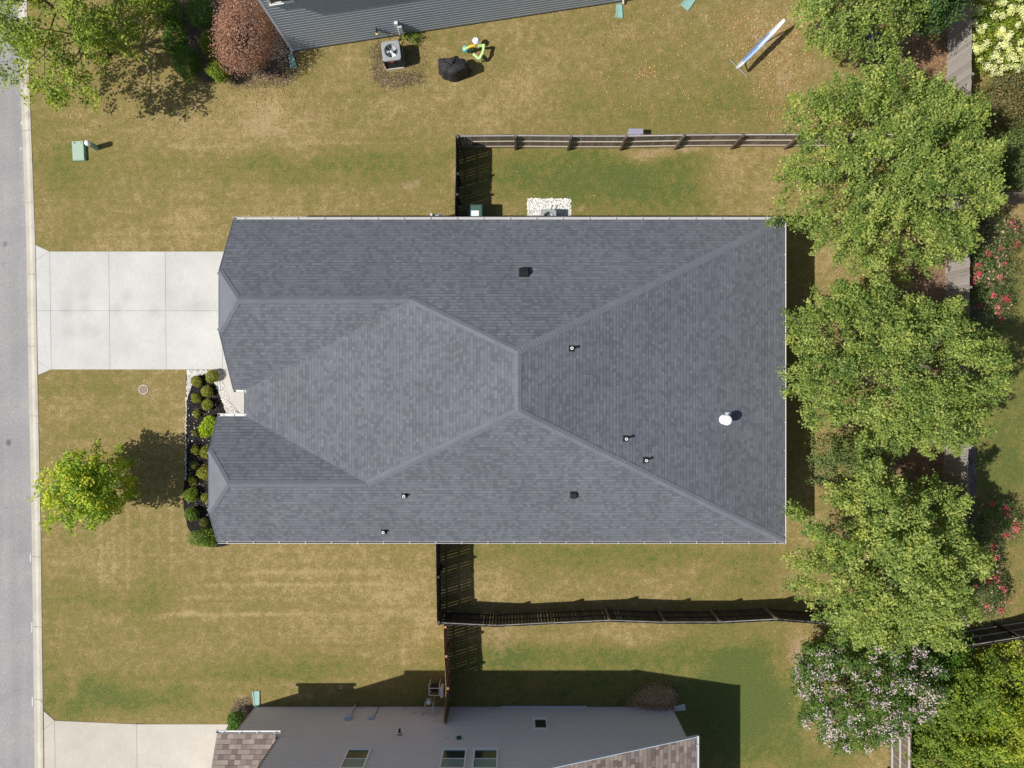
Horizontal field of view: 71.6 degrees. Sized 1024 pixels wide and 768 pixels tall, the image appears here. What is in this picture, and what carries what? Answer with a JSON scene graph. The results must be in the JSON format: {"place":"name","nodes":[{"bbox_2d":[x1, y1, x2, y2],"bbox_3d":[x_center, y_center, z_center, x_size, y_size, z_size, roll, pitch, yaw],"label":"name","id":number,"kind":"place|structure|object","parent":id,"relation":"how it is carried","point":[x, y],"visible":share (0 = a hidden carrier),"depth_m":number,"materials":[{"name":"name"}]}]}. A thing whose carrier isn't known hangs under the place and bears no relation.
{"place":"outdoors","nodes":[
{"label":"outdoors","id":0,"kind":"place"},
{"bbox_2d":[0,0,34,767],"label":"road","id":1,"kind":"structure","parent":0,"point":[16,687],"depth_m":34.10,"materials":[{"name":"grey asphalt"}]},
{"bbox_2d":[36,245,227,374],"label":"driveway","id":2,"kind":"structure","parent":0,"point":[153,315],"depth_m":33.98,"materials":[{"name":"concrete"}]},
{"bbox_2d":[44,711,227,767],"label":"neighbour driveway","id":3,"kind":"structure","parent":0,"point":[71,744],"depth_m":33.98,"materials":[{"name":"concrete"}]},
{"bbox_2d":[211,705,698,767],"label":"house","id":4,"kind":"structure","parent":0,"point":[468,737],"depth_m":30.85,"materials":[{"name":"grey plastic"}]},
{"bbox_2d":[339,748,371,767],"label":"window","id":5,"kind":"structure","parent":4,"relation":"in","point":[354,757],"depth_m":29.12,"materials":[{"name":"glass"}]},
{"bbox_2d":[421,696,434,716],"bbox_3d":[-3.942,15.065,33.435,0.594,1.170,0.693,0,90,0],"label":"gas meter","id":6,"kind":"object","parent":4,"relation":"attached to","point":[428,701],"visible":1,"depth_m":33.13,"materials":[{"name":"grey paint"}]},
{"bbox_2d":[439,748,467,767],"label":"window","id":7,"kind":"structure","parent":4,"relation":"in","point":[450,757],"depth_m":29.12,"materials":[{"name":"glass"}]},
{"bbox_2d":[472,748,498,767],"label":"window","id":8,"kind":"structure","parent":4,"relation":"in","point":[482,757],"depth_m":29.12,"materials":[{"name":"glass"}]},
{"bbox_2d":[532,717,547,729],"bbox_3d":[1.290,15.370,32.144,0.720,0.988,0.100,0,90,0],"label":"window","id":9,"kind":"structure","parent":4,"relation":"in","point":[539,723],"depth_m":32.17,"materials":[{"name":"white paint"}]},
{"bbox_2d":[462,37,484,62],"bbox_3d":[-1.735,-15.912,33.670,1.035,0.660,0.882,31,90,0],"label":"toy gym","id":10,"kind":"object","parent":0,"point":[467,49],"visible":1,"depth_m":33.47,"materials":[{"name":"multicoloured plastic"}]},
{"bbox_2d":[207,217,785,543],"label":"house","id":11,"kind":"structure","parent":0,"point":[508,380],"depth_m":29.99,"materials":[{"name":"grey"}]},
{"bbox_2d":[27,0,1023,767],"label":"lawn","id":12,"kind":"structure","parent":0,"point":[151,614],"depth_m":34.00,"materials":[{"name":"green plant"}]},
{"bbox_2d":[72,141,86,160],"bbox_3d":[-20.687,-11.134,33.920,0.600,0.180,0.940,-3,90,0],"label":"utility vault","id":13,"kind":"object","parent":12,"relation":"on","point":[79,150],"visible":0.94,"depth_m":33.84,"materials":[{"name":"green plastic"}]},
{"bbox_2d":[27,438,143,538],"bbox_3d":[-19.093,4.580,31.996,4.137,4.108,4.247,0,90,0],"label":"young tree","id":14,"kind":"object","parent":12,"relation":"on","point":[76,493],"visible":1,"depth_m":31.09,"materials":[{"name":"green plant"}]},
{"bbox_2d":[0,0,173,114],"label":"street tree","id":15,"kind":"object","parent":12,"relation":"on","point":[86,37],"visible":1,"depth_m":29.81,"materials":[{"name":"green plant"}]},
{"bbox_2d":[84,140,98,150],"bbox_3d":[-19.897,-11.301,33.580,0.280,0.840,0.280,0,90,0],"label":"cable pedestal","id":16,"kind":"object","parent":12,"relation":"on","point":[90,144],"visible":1,"depth_m":33.46,"materials":[{"name":"green plastic"}]},
{"bbox_2d":[41,76,291,149],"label":"leaf litter","id":17,"kind":"object","parent":12,"relation":"on","point":[145,109],"visible":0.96,"depth_m":33.97,"materials":[{"name":"brown plant"}]},
{"bbox_2d":[156,0,188,28],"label":"hedge shrub","id":18,"kind":"object","parent":12,"relation":"on","point":[175,7],"visible":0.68,"depth_m":33.08,"materials":[{"name":"green plant"}]},
{"bbox_2d":[160,17,188,55],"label":"hedge shrub","id":19,"kind":"object","parent":12,"relation":"on","point":[167,35],"visible":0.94,"depth_m":33.02,"materials":[{"name":"green plant"}]},
{"bbox_2d":[184,369,237,511],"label":"white gravel","id":20,"kind":"structure","parent":12,"relation":"on","point":[227,404],"depth_m":33.97,"materials":[{"name":"white gravel"}]},
{"bbox_2d":[205,369,220,383],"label":"round shrub","id":21,"kind":"object","parent":20,"relation":"on","point":[210,375],"visible":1,"depth_m":33.63,"materials":[{"name":"green plant"}]},
{"bbox_2d":[183,374,239,546],"bbox_3d":[-14.152,3.586,33.998,3.231,0.020,8.459,0,90,0],"label":"mulch bed","id":22,"kind":"object","parent":12,"relation":"on","point":[201,507],"visible":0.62,"depth_m":33.99,"materials":[{"name":"black wood"}]},
{"bbox_2d":[182,487,197,501],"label":"round shrub","id":23,"kind":"object","parent":22,"relation":"on","point":[189,495],"visible":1,"depth_m":33.60,"materials":[{"name":"green plant"}]},
{"bbox_2d":[184,507,199,521],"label":"round shrub","id":24,"kind":"object","parent":22,"relation":"on","point":[193,515],"visible":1,"depth_m":33.58,"materials":[{"name":"green plant"}]},
{"bbox_2d":[191,393,201,402],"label":"round shrub","id":25,"kind":"object","parent":22,"relation":"on","point":[195,398],"visible":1,"depth_m":33.73,"materials":[{"name":"green plant"}]},
{"bbox_2d":[190,375,202,386],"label":"round shrub","id":26,"kind":"object","parent":22,"relation":"on","point":[197,380],"visible":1,"depth_m":33.67,"materials":[{"name":"green plant"}]},
{"bbox_2d":[184,527,217,547],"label":"spreading shrub","id":27,"kind":"object","parent":22,"relation":"on","point":[208,532],"visible":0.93,"depth_m":33.09,"materials":[{"name":"green plant"}]},
{"bbox_2d":[196,465,207,480],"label":"round shrub","id":28,"kind":"object","parent":22,"relation":"on","point":[202,471],"visible":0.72,"depth_m":33.57,"materials":[{"name":"green plant"}]},
{"bbox_2d":[199,446,208,458],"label":"round shrub","id":29,"kind":"object","parent":22,"relation":"on","point":[202,453],"visible":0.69,"depth_m":33.65,"materials":[{"name":"green plant"}]},
{"bbox_2d":[199,517,209,527],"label":"round shrub","id":30,"kind":"object","parent":22,"relation":"on","point":[204,522],"visible":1,"depth_m":33.71,"materials":[{"name":"green plant"}]},
{"bbox_2d":[200,385,213,396],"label":"round shrub","id":31,"kind":"object","parent":22,"relation":"on","point":[205,392],"visible":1,"depth_m":33.67,"materials":[{"name":"green plant"}]},
{"bbox_2d":[198,415,216,437],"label":"lime shrub","id":32,"kind":"object","parent":22,"relation":"on","point":[209,421],"visible":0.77,"depth_m":33.49,"materials":[{"name":"green plant"}]},
{"bbox_2d":[202,398,213,410],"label":"round shrub","id":33,"kind":"object","parent":22,"relation":"on","point":[208,404],"visible":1,"depth_m":33.66,"materials":[{"name":"green plant"}]},
{"bbox_2d":[223,370,245,412],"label":"front walk","id":34,"kind":"structure","parent":12,"relation":"on","point":[236,400],"depth_m":33.98,"materials":[{"name":"concrete"}]},
{"bbox_2d":[226,706,254,729],"bbox_3d":[-13.100,16.343,33.980,2.435,0.020,1.197,-36,90,0],"label":"neighbour bed","id":35,"kind":"object","parent":12,"relation":"on","point":[245,712],"visible":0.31,"depth_m":33.97,"materials":[{"name":"brown soil"}]},
{"bbox_2d":[226,710,244,729],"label":"shrub","id":36,"kind":"object","parent":35,"relation":"on","point":[233,724],"visible":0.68,"depth_m":33.35,"materials":[{"name":"green plant"}]},
{"bbox_2d":[228,696,253,715],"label":"bark chips","id":37,"kind":"object","parent":35,"relation":"on","point":[247,705],"visible":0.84,"depth_m":33.98,"materials":[{"name":"brown wood"}]},
{"bbox_2d":[182,0,299,81],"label":"side mulch bed","id":38,"kind":"object","parent":12,"relation":"on","point":[273,66],"visible":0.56,"depth_m":33.99,"materials":[{"name":"brown wood"}]},
{"bbox_2d":[172,42,203,83],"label":"hedge shrub","id":39,"kind":"object","parent":38,"relation":"on","point":[195,70],"visible":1,"depth_m":33.04,"materials":[{"name":"green plant"}]},
{"bbox_2d":[184,0,214,30],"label":"hedge shrub","id":40,"kind":"object","parent":38,"relation":"on","point":[206,20],"visible":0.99,"depth_m":32.98,"materials":[{"name":"green plant"}]},
{"bbox_2d":[197,30,219,61],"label":"hedge shrub","id":41,"kind":"object","parent":38,"relation":"on","point":[206,39],"visible":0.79,"depth_m":33.03,"materials":[{"name":"green plant"}]},
{"bbox_2d":[202,59,229,83],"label":"hedge shrub","id":42,"kind":"object","parent":38,"relation":"on","point":[222,76],"visible":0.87,"depth_m":33.04,"materials":[{"name":"green plant"}]},
{"bbox_2d":[207,0,280,79],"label":"barberry bush","id":43,"kind":"object","parent":38,"relation":"on","point":[230,13],"visible":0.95,"depth_m":31.90,"materials":[{"name":"red plant"}]},
{"bbox_2d":[225,66,303,91],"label":"bark chips","id":44,"kind":"object","parent":38,"relation":"on","point":[267,74],"visible":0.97,"depth_m":33.97,"materials":[{"name":"brown wood"}]},
{"bbox_2d":[288,54,296,68],"bbox_3d":[-10.512,-15.424,33.950,0.320,0.100,0.633,-13,90,0],"label":"splash block","id":45,"kind":"object","parent":38,"relation":"on","point":[292,62],"depth_m":33.96,"materials":[{"name":"green plastic"}]},
{"bbox_2d":[252,691,259,705],"bbox_3d":[-12.256,15.040,33.950,0.363,0.100,0.688,0,90,0],"label":"splash block","id":46,"kind":"object","parent":12,"relation":"on","point":[256,697],"depth_m":33.96,"materials":[{"name":"green plastic"}]},
{"bbox_2d":[240,70,313,120],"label":"leaf litter","id":47,"kind":"object","parent":12,"relation":"on","point":[272,92],"visible":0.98,"depth_m":33.97,"materials":[{"name":"brown plant"}]},
{"bbox_2d":[381,40,404,70],"bbox_3d":[-5.655,-15.680,33.538,0.910,0.943,1.256,-7,90,0],"label":"air conditioner","id":48,"kind":"object","parent":12,"relation":"on","point":[392,55],"visible":1,"depth_m":33.20,"materials":[{"name":"metal"}]},
{"bbox_2d":[369,39,426,90],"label":"bark chips","id":49,"kind":"object","parent":12,"relation":"on","point":[384,72],"visible":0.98,"depth_m":33.98,"materials":[{"name":"brown wood"}]},
{"bbox_2d":[402,39,429,74],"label":"bark chips","id":50,"kind":"object","parent":12,"relation":"on","point":[416,56],"visible":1,"depth_m":33.97,"materials":[{"name":"brown wood"}]},
{"bbox_2d":[408,30,425,46],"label":"weed","id":51,"kind":"object","parent":12,"relation":"on","point":[416,39],"visible":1,"depth_m":33.82,"materials":[{"name":"green plant"}]},
{"bbox_2d":[429,679,443,697],"bbox_3d":[-3.565,14.424,33.641,0.704,0.682,0.634,0,90,0],"label":"hose reel cart","id":52,"kind":"object","parent":12,"relation":"on","point":[433,687],"visible":1,"depth_m":33.40,"materials":[{"name":"black plastic"}]},
{"bbox_2d":[436,544,443,624],"bbox_3d":[-3.362,8.799,33.096,0.154,1.889,4.299,-1,90,0],"label":"fence","id":53,"kind":"object","parent":12,"relation":"on","point":[439,568],"visible":0.73,"depth_m":32.94,"materials":[{"name":"brown wood"}]},
{"bbox_2d":[258,0,626,52],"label":"house","id":54,"kind":"structure","parent":12,"relation":"on","point":[303,24],"depth_m":32.43,"materials":[{"name":"grey plastic"}]},
{"bbox_2d":[267,0,294,5],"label":"window","id":55,"kind":"structure","parent":54,"relation":"in","point":[271,2],"depth_m":29.68,"materials":[{"name":"white paint"}]},
{"bbox_2d":[443,618,451,723],"bbox_3d":[-2.987,13.188,33.096,0.262,1.889,4.443,0,90,0],"label":"fence","id":56,"kind":"object","parent":12,"relation":"on","point":[448,672],"visible":0.91,"depth_m":32.83,"materials":[{"name":"brown wood"}]},
{"bbox_2d":[438,56,469,81],"bbox_3d":[-2.758,-14.892,33.405,1.530,1.109,0.912,0,90,0],"label":"covered grill","id":57,"kind":"object","parent":12,"relation":"on","point":[454,69],"visible":1,"depth_m":33.09,"materials":[{"name":"black fabric"}]},
{"bbox_2d":[455,134,461,216],"bbox_3d":[-2.499,-9.151,33.096,0.166,1.889,4.364,1,90,0],"label":"fence","id":58,"kind":"object","parent":12,"relation":"on","point":[458,183],"visible":0.81,"depth_m":32.97,"materials":[{"name":"brown wood"}]},
{"bbox_2d":[306,34,619,129],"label":"leaf litter","id":59,"kind":"object","parent":12,"relation":"on","point":[478,81],"visible":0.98,"depth_m":33.97,"materials":[{"name":"brown plant"}]},
{"bbox_2d":[467,204,482,216],"bbox_3d":[-1.716,-7.909,33.446,0.740,1.089,0.880,0,90,0],"label":"wheelie bin","id":60,"kind":"object","parent":12,"relation":"on","point":[474,210],"visible":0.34,"depth_m":32.91,"materials":[{"name":"green plastic"}]},
{"bbox_2d":[527,199,570,216],"bbox_3d":[1.780,-8.285,33.998,2.096,0.020,1.170,0,90,0],"label":"gravel bed","id":61,"kind":"object","parent":12,"relation":"on","point":[550,207],"visible":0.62,"depth_m":33.99,"materials":[{"name":"white gravel"}]},
{"bbox_2d":[527,198,571,216],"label":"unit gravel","id":62,"kind":"structure","parent":61,"relation":"on","point":[533,204],"depth_m":33.97,"materials":[{"name":"white gravel"}]},
{"bbox_2d":[540,205,555,216],"bbox_3d":[1.733,-7.964,33.623,0.750,0.773,1.076,0,90,0],"label":"air conditioner","id":63,"kind":"object","parent":62,"relation":"on","point":[551,212],"visible":0.52,"depth_m":33.25,"materials":[{"name":"metal"}]},
{"bbox_2d":[615,4,622,17],"bbox_3d":[5.124,-17.843,33.950,0.360,0.100,0.633,0,90,0],"label":"splash block","id":64,"kind":"object","parent":12,"relation":"on","point":[619,11],"depth_m":33.96,"materials":[{"name":"green plastic"}]},
{"bbox_2d":[627,128,642,134],"bbox_3d":[5.842,-11.889,33.720,0.700,0.560,0.300,0,90,0],"label":"storage box","id":65,"kind":"object","parent":12,"relation":"on","point":[635,131],"visible":0.56,"depth_m":33.44,"materials":[{"name":"grey plastic"}]},
{"bbox_2d":[627,678,678,711],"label":"barberry bush","id":66,"kind":"object","parent":12,"relation":"on","point":[648,702],"visible":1,"depth_m":33.48,"materials":[{"name":"brown plant"}]},
{"bbox_2d":[680,0,694,10],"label":"splash block","id":67,"kind":"object","parent":12,"relation":"on","point":[686,4],"depth_m":33.97,"materials":[{"name":"green plastic"}]},
{"bbox_2d":[437,605,967,626],"bbox_3d":[8.645,10.804,33.095,24.051,1.890,0.427,0,90,0],"label":"fence","id":68,"kind":"object","parent":12,"relation":"on","point":[763,613],"visible":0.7,"depth_m":32.98,"materials":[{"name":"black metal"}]},
{"bbox_2d":[456,133,955,150],"bbox_3d":[9.075,-11.269,33.095,23.190,1.889,0.190,0,90,0],"label":"fence","id":69,"kind":"object","parent":12,"relation":"on","point":[703,140],"visible":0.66,"depth_m":32.97,"materials":[{"name":"wood"}]},
{"bbox_2d":[600,3,820,129],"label":"leaf litter","id":70,"kind":"object","parent":12,"relation":"on","point":[704,63],"visible":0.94,"depth_m":33.97,"materials":[{"name":"brown plant"}]},
{"bbox_2d":[730,19,784,76],"bbox_3d":[11.543,-15.801,33.450,1.200,1.135,3.158,45,90,0],"label":"hammock","id":71,"kind":"object","parent":12,"relation":"on","point":[760,44],"visible":1,"depth_m":33.12,"materials":[{"name":"white fabric"}]},
{"bbox_2d":[717,9,806,69],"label":"leaf litter","id":72,"kind":"object","parent":12,"relation":"on","point":[758,34],"visible":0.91,"depth_m":33.97,"materials":[{"name":"brown plant"}]},
{"bbox_2d":[741,24,815,123],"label":"leaf litter","id":73,"kind":"object","parent":12,"relation":"on","point":[775,66],"visible":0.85,"depth_m":33.97,"materials":[{"name":"brown plant"}]},
{"bbox_2d":[804,426,897,487],"bbox_3d":[14.901,3.425,31.974,4.071,4.153,3.100,0,90,0],"label":"understorey shrub","id":74,"kind":"object","parent":12,"relation":"on","point":[836,455],"visible":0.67,"depth_m":31.20,"materials":[{"name":"green plant"}]},
{"bbox_2d":[788,0,937,65],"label":"leafy tree","id":75,"kind":"object","parent":12,"relation":"on","point":[824,9],"visible":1,"depth_m":29.02,"materials":[{"name":"green plant"}]},
{"bbox_2d":[784,623,950,757],"bbox_3d":[15.645,13.530,31.638,7.099,4.824,6.143,0,90,0],"label":"crape myrtle","id":76,"kind":"object","parent":12,"relation":"on","point":[893,716],"visible":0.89,"depth_m":30.49,"materials":[{"name":"green plant"}]},
{"bbox_2d":[761,46,1010,288],"bbox_3d":[15.723,-9.064,30.283,10.110,7.533,9.842,0,90,0],"label":"leafy tree","id":77,"kind":"object","parent":12,"relation":"on","point":[912,151],"visible":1,"depth_m":28.62,"materials":[{"name":"green plant"}]},
{"bbox_2d":[780,450,997,656],"bbox_3d":[15.844,7.226,30.325,8.785,7.450,8.843,0,90,0],"label":"leafy tree","id":78,"kind":"object","parent":12,"relation":"on","point":[921,559],"visible":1,"depth_m":28.72,"materials":[{"name":"green plant"}]},
{"bbox_2d":[776,266,1017,460],"bbox_3d":[16.057,-0.551,30.258,10.935,7.584,7.878,21,90,0],"label":"leafy tree","id":79,"kind":"object","parent":12,"relation":"on","point":[915,320],"visible":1,"depth_m":28.70,"materials":[{"name":"green plant"}]},
{"bbox_2d":[887,628,910,767],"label":"fence","id":80,"kind":"object","parent":12,"relation":"on","point":[898,760],"visible":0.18,"depth_m":32.94,"materials":[{"name":"beige wood"}]},
{"bbox_2d":[860,0,949,630],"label":"pine straw bed","id":81,"kind":"object","parent":12,"relation":"on","point":[913,462],"visible":0.12,"depth_m":33.99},
{"bbox_2d":[866,31,899,63],"bbox_3d":[17.755,-16.131,33.985,1.634,0.030,1.665,0,90,0],"label":"landscape fabric","id":82,"kind":"object","parent":81,"relation":"on","point":[875,39],"visible":0.27,"depth_m":33.97,"materials":[{"name":"black fabric"}]},
{"bbox_2d":[878,0,974,40],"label":"evergreen tree","id":83,"kind":"object","parent":82,"relation":"on","point":[940,9],"visible":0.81,"depth_m":29.69,"materials":[{"name":"green plant"}]},
{"bbox_2d":[871,30,946,91],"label":"leaf litter","id":84,"kind":"object","parent":81,"relation":"on","point":[926,52],"visible":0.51,"depth_m":33.97,"materials":[{"name":"brown plant"}]},
{"bbox_2d":[920,279,948,306],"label":"bare bush","id":85,"kind":"object","parent":81,"relation":"on","point":[935,293],"visible":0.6,"depth_m":33.39,"materials":[{"name":"brown plant"}]},
{"bbox_2d":[910,462,969,510],"bbox_3d":[19.722,4.899,32.767,2.394,2.514,2.774,0,90,0],"label":"browning shrub","id":86,"kind":"object","parent":81,"relation":"on","point":[935,484],"visible":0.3,"depth_m":32.56,"materials":[{"name":"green plant"}]},
{"bbox_2d":[943,0,974,626],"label":"fence","id":87,"kind":"object","parent":81,"relation":"on","point":[959,57],"visible":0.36,"depth_m":32.88,"materials":[{"name":"grey wood"}]},
{"bbox_2d":[916,628,980,682],"bbox_3d":[19.692,12.295,32.759,2.921,2.534,3.169,0,90,0],"label":"shrub","id":88,"kind":"object","parent":12,"relation":"on","point":[950,661],"visible":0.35,"depth_m":32.21,"materials":[{"name":"green plant"}]},
{"bbox_2d":[901,715,1022,767],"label":"thicket bush","id":89,"kind":"object","parent":12,"relation":"on","point":[938,740],"visible":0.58,"depth_m":31.77,"materials":[{"name":"green plant"}]},
{"bbox_2d":[951,434,975,542],"bbox_3d":[21.519,4.964,33.998,1.430,0.020,5.502,0,90,0],"label":"pebble strip","id":90,"kind":"object","parent":12,"relation":"on","point":[972,470],"visible":0.22,"depth_m":33.99,"materials":[{"name":"grey gravel"}]},
{"bbox_2d":[914,647,1017,739],"bbox_3d":[20.557,14.247,32.105,4.116,3.890,4.522,-12,90,0],"label":"thicket bush","id":91,"kind":"object","parent":12,"relation":"on","point":[957,711],"visible":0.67,"depth_m":31.35,"materials":[{"name":"green plant"}]},
{"bbox_2d":[950,215,993,321],"bbox_3d":[21.927,-5.602,33.998,2.263,0.020,5.517,0,90,0],"label":"rose bed","id":92,"kind":"object","parent":12,"relation":"on","point":[975,312],"visible":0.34,"depth_m":33.99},
{"bbox_2d":[969,280,1021,333],"bbox_3d":[22.155,-3.492,33.034,3.101,1.986,2.733,0,90,0],"label":"rose bush","id":93,"kind":"object","parent":92,"relation":"on","point":[1000,304],"visible":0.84,"depth_m":32.66,"materials":[{"name":"green plant"}]},
{"bbox_2d":[970,248,1023,298],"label":"rose bush","id":94,"kind":"object","parent":92,"relation":"on","point":[979,274],"visible":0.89,"depth_m":32.67,"materials":[{"name":"green plant"}]},
{"bbox_2d":[970,209,1023,263],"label":"rose bush","id":95,"kind":"object","parent":92,"relation":"on","point":[1013,228],"visible":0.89,"depth_m":32.69,"materials":[{"name":"green plant"}]},
{"bbox_2d":[945,683,1023,767],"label":"thicket bush","id":96,"kind":"object","parent":12,"relation":"on","point":[1015,752],"visible":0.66,"depth_m":30.88,"materials":[{"name":"green plant"}]},
{"bbox_2d":[950,636,1023,732],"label":"thicket bush","id":97,"kind":"object","parent":12,"relation":"on","point":[1017,669],"visible":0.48,"depth_m":31.68,"materials":[{"name":"green plant"}]},
{"bbox_2d":[952,620,1023,646],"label":"fence","id":98,"kind":"object","parent":12,"relation":"on","point":[997,633],"visible":0.87,"depth_m":32.99,"materials":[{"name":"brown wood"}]},
{"bbox_2d":[968,539,1009,586],"bbox_3d":[21.956,8.267,33.100,2.996,1.852,2.066,34,90,0],"label":"rose bush","id":99,"kind":"object","parent":12,"relation":"on","point":[998,572],"visible":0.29,"depth_m":32.84,"materials":[{"name":"green plant"}]},
{"bbox_2d":[958,0,1023,79],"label":"hydrangea","id":100,"kind":"object","parent":12,"relation":"on","point":[1002,31],"visible":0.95,"depth_m":31.88,"materials":[{"name":"yellow plant"}]},
{"bbox_2d":[967,574,1014,626],"bbox_3d":[22.118,10.118,33.092,2.179,1.868,2.846,22,90,0],"label":"rose bush","id":101,"kind":"object","parent":12,"relation":"on","point":[985,588],"visible":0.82,"depth_m":32.73,"materials":[{"name":"green plant"}]},
{"bbox_2d":[967,66,1023,146],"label":"browning shrub","id":102,"kind":"object","parent":12,"relation":"on","point":[1012,85],"visible":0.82,"depth_m":32.09,"materials":[{"name":"green plant"}]},
{"bbox_2d":[967,495,1023,550],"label":"rose bush","id":103,"kind":"object","parent":12,"relation":"on","point":[1003,534],"visible":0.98,"depth_m":32.74,"materials":[{"name":"green plant"}]},
{"bbox_2d":[970,191,1023,203],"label":"fence","id":104,"kind":"object","parent":12,"relation":"on","point":[1016,198],"visible":0.32,"depth_m":32.88,"materials":[{"name":"brown wood"}]},
{"bbox_2d":[986,108,1023,190],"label":"evergreen shrub","id":105,"kind":"object","parent":12,"relation":"on","point":[1012,141],"visible":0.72,"depth_m":32.37,"materials":[{"name":"green plant"}]},
{"label":"ground","id":106,"kind":"structure","parent":0,"visible":0},
{"bbox_2d":[18,0,43,767],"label":"kerb","id":107,"kind":"structure","parent":106,"relation":"on","point":[34,426],"depth_m":34.04,"materials":[{"name":"concrete"}]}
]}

